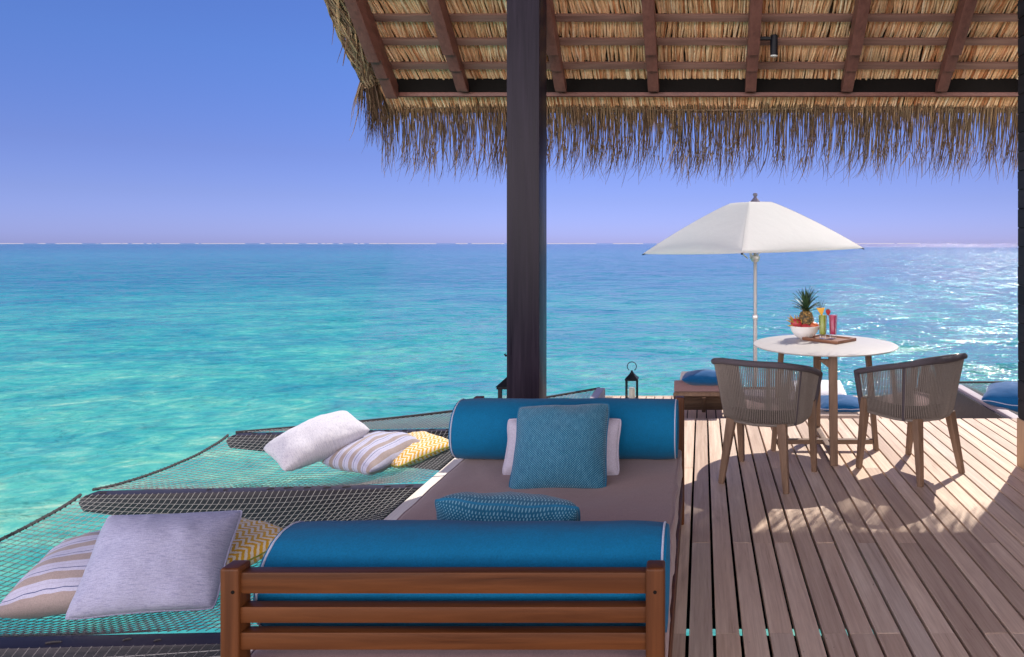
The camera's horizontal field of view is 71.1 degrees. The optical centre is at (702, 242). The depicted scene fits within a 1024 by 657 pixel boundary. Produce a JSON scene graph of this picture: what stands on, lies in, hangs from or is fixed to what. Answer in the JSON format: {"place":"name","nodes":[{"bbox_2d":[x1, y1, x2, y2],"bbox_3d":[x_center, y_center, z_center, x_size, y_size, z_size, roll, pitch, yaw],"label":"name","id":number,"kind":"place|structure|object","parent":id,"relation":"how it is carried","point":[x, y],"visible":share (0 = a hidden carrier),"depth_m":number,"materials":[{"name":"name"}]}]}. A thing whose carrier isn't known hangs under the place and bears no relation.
{"place":"outdoors","nodes":[
{"label":"outdoors","id":0,"kind":"place"},
{"bbox_2d":[0,0,1017,242],"label":"sky","id":1,"kind":"structure","parent":0,"point":[122,121],"materials":[{"name":"blue"}]},
{"bbox_2d":[0,243,1018,635],"bbox_3d":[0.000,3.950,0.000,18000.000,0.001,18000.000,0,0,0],"label":"sea","id":2,"kind":"structure","parent":0,"point":[120,363],"depth_m":30.12,"materials":[{"name":"liquid"}]},
{"bbox_2d":[0,243,919,243],"bbox_3d":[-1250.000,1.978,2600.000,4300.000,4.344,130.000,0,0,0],"label":"reef surf","id":3,"kind":"structure","parent":2,"relation":"on","point":[396,243],"depth_m":2592.23,"materials":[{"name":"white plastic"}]},
{"bbox_2d":[687,410,725,418],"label":"deck bearers","id":4,"kind":"object","parent":2,"relation":"on","point":[706,414],"depth_m":7.42,"materials":[{"name":"brown wood"}]},
{"bbox_2d":[605,396,889,422],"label":"deck","id":5,"kind":"structure","parent":4,"relation":"on","point":[710,414],"depth_m":7.21,"materials":[{"name":"brown wood"}]},
{"bbox_2d":[0,387,604,656],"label":"net hammock","id":6,"kind":"object","parent":5,"relation":"on","point":[282,507],"visible":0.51,"depth_m":4.04,"materials":[{"name":"grey fabric"}]},
{"bbox_2d":[0,531,99,618],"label":"throw cushion","id":7,"kind":"object","parent":6,"relation":"on","point":[47,585],"visible":0.36,"depth_m":2.86,"materials":[{"name":"fabric"}]},
{"bbox_2d":[65,510,242,619],"bbox_3d":[-2.300,1.351,2.896,0.514,0.363,0.367,0,0,-12],"label":"throw cushion","id":8,"kind":"object","parent":6,"relation":"on","point":[144,563],"visible":0.98,"depth_m":2.79,"materials":[{"name":"fabric"}]},
{"bbox_2d":[226,517,282,564],"bbox_3d":[-2.320,1.455,3.260,0.544,0.187,0.448,0,0,18],"label":"throw cushion","id":9,"kind":"object","parent":6,"relation":"on","point":[252,540],"visible":0.13,"depth_m":3.22,"materials":[{"name":"yellow fabric"}]},
{"bbox_2d":[322,431,419,475],"bbox_3d":[-2.260,1.444,4.720,0.479,0.228,0.474,0,0,25],"label":"throw cushion","id":10,"kind":"object","parent":6,"relation":"on","point":[372,453],"visible":0.87,"depth_m":4.57,"materials":[{"name":"fabric"}]},
{"bbox_2d":[263,410,369,470],"bbox_3d":[-2.650,1.349,4.700,0.406,0.294,0.547,0,0,43],"label":"throw cushion","id":11,"kind":"object","parent":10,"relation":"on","point":[313,440],"visible":0.99,"depth_m":4.59,"materials":[{"name":"white fabric"}]},
{"bbox_2d":[390,431,448,467],"bbox_3d":[-2.080,1.457,4.840,0.467,0.165,0.466,0,0,34],"label":"throw cushion","id":12,"kind":"object","parent":6,"relation":"on","point":[428,445],"visible":0.59,"depth_m":4.73,"materials":[{"name":"yellow fabric"}]},
{"bbox_2d":[625,362,638,397],"bbox_3d":[-0.803,1.577,7.800,0.150,0.446,0.150,0,0,0],"label":"candle lantern","id":13,"kind":"object","parent":5,"relation":"on","point":[632,376],"visible":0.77,"depth_m":7.76,"materials":[{"name":"black paint"}]},
{"bbox_2d":[629,387,634,397],"bbox_3d":[-0.803,1.715,7.800,0.072,0.124,0.072,0,0,0],"label":"candle","id":14,"kind":"object","parent":13,"relation":"in","point":[631,392],"visible":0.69,"depth_m":7.77,"materials":[{"name":"beige wax"}]},
{"bbox_2d":[673,371,722,411],"bbox_3d":[0.027,1.494,6.775,0.550,0.611,1.950,0,0,0],"label":"sun lounger","id":15,"kind":"object","parent":5,"relation":"on","point":[703,398],"visible":0.27,"depth_m":5.88,"materials":[{"name":"brown wood"}]},
{"bbox_2d":[682,370,717,385],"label":"throw cushion","id":16,"kind":"object","parent":15,"relation":"on","point":[701,377],"visible":0.57,"depth_m":5.81,"materials":[{"name":"blue fabric"}]},
{"bbox_2d":[642,193,863,386],"bbox_3d":[0.553,0.615,7.750,1.794,2.370,1.794,0,0,-37],"label":"parasol","id":17,"kind":"object","parent":5,"relation":"on","point":[754,225],"visible":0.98,"depth_m":7.30,"materials":[{"name":"white fabric"}]},
{"bbox_2d":[744,387,858,419],"bbox_3d":[0.849,1.620,6.290,0.981,0.360,1.100,0,0,0],"label":"sun lounger","id":18,"kind":"object","parent":5,"relation":"on","point":[824,414],"visible":0.09,"depth_m":5.80,"materials":[{"name":"white wood"}]},
{"bbox_2d":[790,380,845,394],"bbox_3d":[1.105,1.420,6.480,0.490,0.229,0.520,0,0,0],"label":"towel","id":19,"kind":"object","parent":18,"relation":"on","point":[825,387],"visible":0.23,"depth_m":6.33,"materials":[{"name":"white fabric"}]},
{"bbox_2d":[821,394,859,412],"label":"throw cushion","id":20,"kind":"object","parent":18,"relation":"on","point":[847,403],"visible":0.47,"depth_m":5.85,"materials":[{"name":"blue fabric"}]},
{"bbox_2d":[685,423,876,656],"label":"deck bearers","id":21,"kind":"object","parent":2,"relation":"on","point":[713,599],"depth_m":3.65,"materials":[{"name":"black wood"}]},
{"bbox_2d":[672,418,1023,656],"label":"deck","id":22,"kind":"structure","parent":21,"relation":"on","point":[934,566],"depth_m":3.26,"materials":[{"name":"brown wood"}]},
{"bbox_2d":[251,458,462,650],"bbox_3d":[-1.631,1.515,1.820,0.075,0.140,7.639,0,0,0],"label":"deck edging","id":23,"kind":"object","parent":22,"relation":"attached to","point":[404,506],"depth_m":3.97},
{"bbox_2d":[220,396,683,656],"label":"daybed","id":24,"kind":"object","parent":22,"relation":"on","point":[644,489],"visible":0.51,"depth_m":1.67,"materials":[{"name":"brown wood"}]},
{"bbox_2d":[253,520,669,632],"bbox_3d":[-0.619,0.914,1.873,1.050,0.284,0.290,0,0,0],"label":"bolster","id":25,"kind":"object","parent":24,"relation":"on","point":[448,543],"visible":0.56,"depth_m":1.79,"materials":[{"name":"teal fabric"}]},
{"bbox_2d":[435,491,580,520],"bbox_3d":[-0.600,0.934,2.151,0.456,0.313,0.276,0,0,0],"label":"throw cushion","id":26,"kind":"object","parent":24,"relation":"on","point":[494,506],"visible":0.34,"depth_m":2.07,"materials":[{"name":"blue fabric"}]},
{"bbox_2d":[509,403,609,488],"bbox_3d":[-0.628,0.905,3.028,0.431,0.342,0.284,0,0,0],"label":"throw cushion","id":27,"kind":"object","parent":24,"relation":"on","point":[560,446],"visible":0.94,"depth_m":2.95,"materials":[{"name":"blue fabric"}]},
{"bbox_2d":[502,418,620,475],"bbox_3d":[-0.640,0.935,3.137,0.530,0.237,0.162,0,0,0],"label":"throw cushion","id":28,"kind":"object","parent":24,"relation":"on","point":[613,437],"visible":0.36,"depth_m":3.11,"materials":[{"name":"fabric"}]},
{"bbox_2d":[448,398,678,459],"bbox_3d":[-0.658,0.912,3.360,1.079,0.290,0.297,0,0,0],"label":"bolster","id":29,"kind":"object","parent":24,"relation":"on","point":[478,428],"visible":0.68,"depth_m":3.24,"materials":[{"name":"teal fabric"}]},
{"bbox_2d":[496,377,506,397],"bbox_3d":[-1.275,1.080,4.780,0.268,0.741,0.268,0,0,0],"label":"candle lantern","id":30,"kind":"object","parent":22,"relation":"on","point":[501,385],"visible":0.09,"depth_m":4.66,"materials":[{"name":"black paint"}]},
{"bbox_2d":[504,0,546,398],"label":"wooden post","id":31,"kind":"object","parent":22,"relation":"on","point":[526,355],"visible":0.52,"depth_m":4.25,"materials":[{"name":"brown wood"}]},
{"bbox_2d":[324,0,1018,186],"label":"thatched roof","id":32,"kind":"structure","parent":31,"relation":"on","point":[629,62],"depth_m":4.99,"materials":[{"name":"beige wicker"}]},
{"bbox_2d":[760,34,777,56],"bbox_3d":[0.456,-1.359,4.700,0.132,0.148,0.053,0,0,0],"label":"spotlight","id":33,"kind":"object","parent":32,"relation":"attached to","point":[773,39],"visible":0.9,"depth_m":4.68,"materials":[{"name":"black paint"}]},
{"bbox_2d":[711,358,822,493],"bbox_3d":[0.382,1.069,4.207,0.636,0.767,0.534,0,0,25],"label":"rope chair","id":34,"kind":"object","parent":22,"relation":"on","point":[783,412],"visible":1,"depth_m":4.03,"materials":[{"name":"grey fabric"}]},
{"bbox_2d":[753,334,897,465],"bbox_3d":[0.858,1.079,4.780,0.994,0.745,0.994,0,0,0],"label":"dining table","id":35,"kind":"object","parent":22,"relation":"on","point":[866,347],"visible":0.82,"depth_m":4.66,"materials":[{"name":"white laminate"}]},
{"bbox_2d":[790,326,818,338],"bbox_3d":[0.758,0.658,5.050,0.220,0.096,0.220,0,0,0],"label":"fruit bowl","id":36,"kind":"object","parent":35,"relation":"on","point":[801,332],"visible":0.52,"depth_m":4.97,"materials":[{"name":"white ceramic"}]},
{"bbox_2d":[787,315,801,326],"bbox_3d":[0.684,0.585,5.020,0.137,0.122,0.112,0,0,0],"label":"dragon fruit","id":37,"kind":"object","parent":36,"relation":"in","point":[796,322],"visible":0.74,"depth_m":5.00,"materials":[{"name":"food"}]},
{"bbox_2d":[790,286,818,324],"bbox_3d":[0.774,0.483,5.039,0.218,0.337,0.221,0,0,18],"label":"pineapple","id":38,"kind":"object","parent":36,"relation":"in","point":[806,316],"visible":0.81,"depth_m":5.02,"materials":[{"name":"green plant"}]},
{"bbox_2d":[810,322,818,329],"bbox_3d":[0.820,0.616,5.030,0.090,0.074,0.076,0,0,0],"label":"papaya","id":39,"kind":"object","parent":36,"relation":"in","point":[813,324],"visible":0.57,"depth_m":5.00,"materials":[{"name":"orange food"}]},
{"bbox_2d":[802,334,855,343],"bbox_3d":[0.920,0.695,4.940,0.302,0.021,0.244,0,0,45],"label":"serving tray","id":40,"kind":"object","parent":35,"relation":"on","point":[831,339],"visible":0.98,"depth_m":4.91,"materials":[{"name":"brown wood"}]},
{"bbox_2d":[819,315,826,334],"bbox_3d":[0.878,0.607,4.965,0.065,0.174,0.065,0,0,0],"label":"smoothie glass","id":41,"kind":"object","parent":40,"relation":"on","point":[822,323],"visible":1,"depth_m":4.94,"materials":[{"name":"green glass"}]},
{"bbox_2d":[813,298,826,314],"bbox_3d":[0.856,0.464,4.961,0.111,0.123,0.014,0,0,0],"label":"pineapple wedge","id":42,"kind":"object","parent":41,"relation":"on","point":[820,309],"visible":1,"depth_m":4.95,"materials":[{"name":"yellow plant"}]},
{"bbox_2d":[829,315,836,334],"bbox_3d":[0.953,0.607,4.965,0.067,0.174,0.067,0,0,0],"label":"smoothie glass","id":43,"kind":"object","parent":40,"relation":"on","point":[833,324],"visible":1,"depth_m":4.94,"materials":[{"name":"pink glass"}]},
{"bbox_2d":[854,353,967,486],"bbox_3d":[1.357,1.069,4.335,0.636,0.767,0.534,0,0,-35],"label":"rope chair","id":44,"kind":"object","parent":22,"relation":"on","point":[931,395],"visible":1,"depth_m":4.16,"materials":[{"name":"grey fabric"}]},
{"bbox_2d":[953,381,1018,418],"bbox_3d":[3.586,1.651,6.368,2.068,0.437,1.448,0,0,0],"label":"net hammock","id":45,"kind":"object","parent":22,"relation":"hanging from","point":[969,403],"visible":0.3,"depth_m":6.51,"materials":[{"name":"black fabric"}]},
{"bbox_2d":[981,381,1018,413],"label":"throw cushion","id":46,"kind":"object","parent":45,"relation":"on","point":[1002,394],"visible":0.79,"depth_m":6.05,"materials":[{"name":"blue fabric"}]},
{"bbox_2d":[1017,0,1023,469],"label":"post","id":47,"kind":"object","parent":22,"relation":"on","point":[1020,441],"depth_m":4.40,"materials":[{"name":"brown wood"}]}
]}

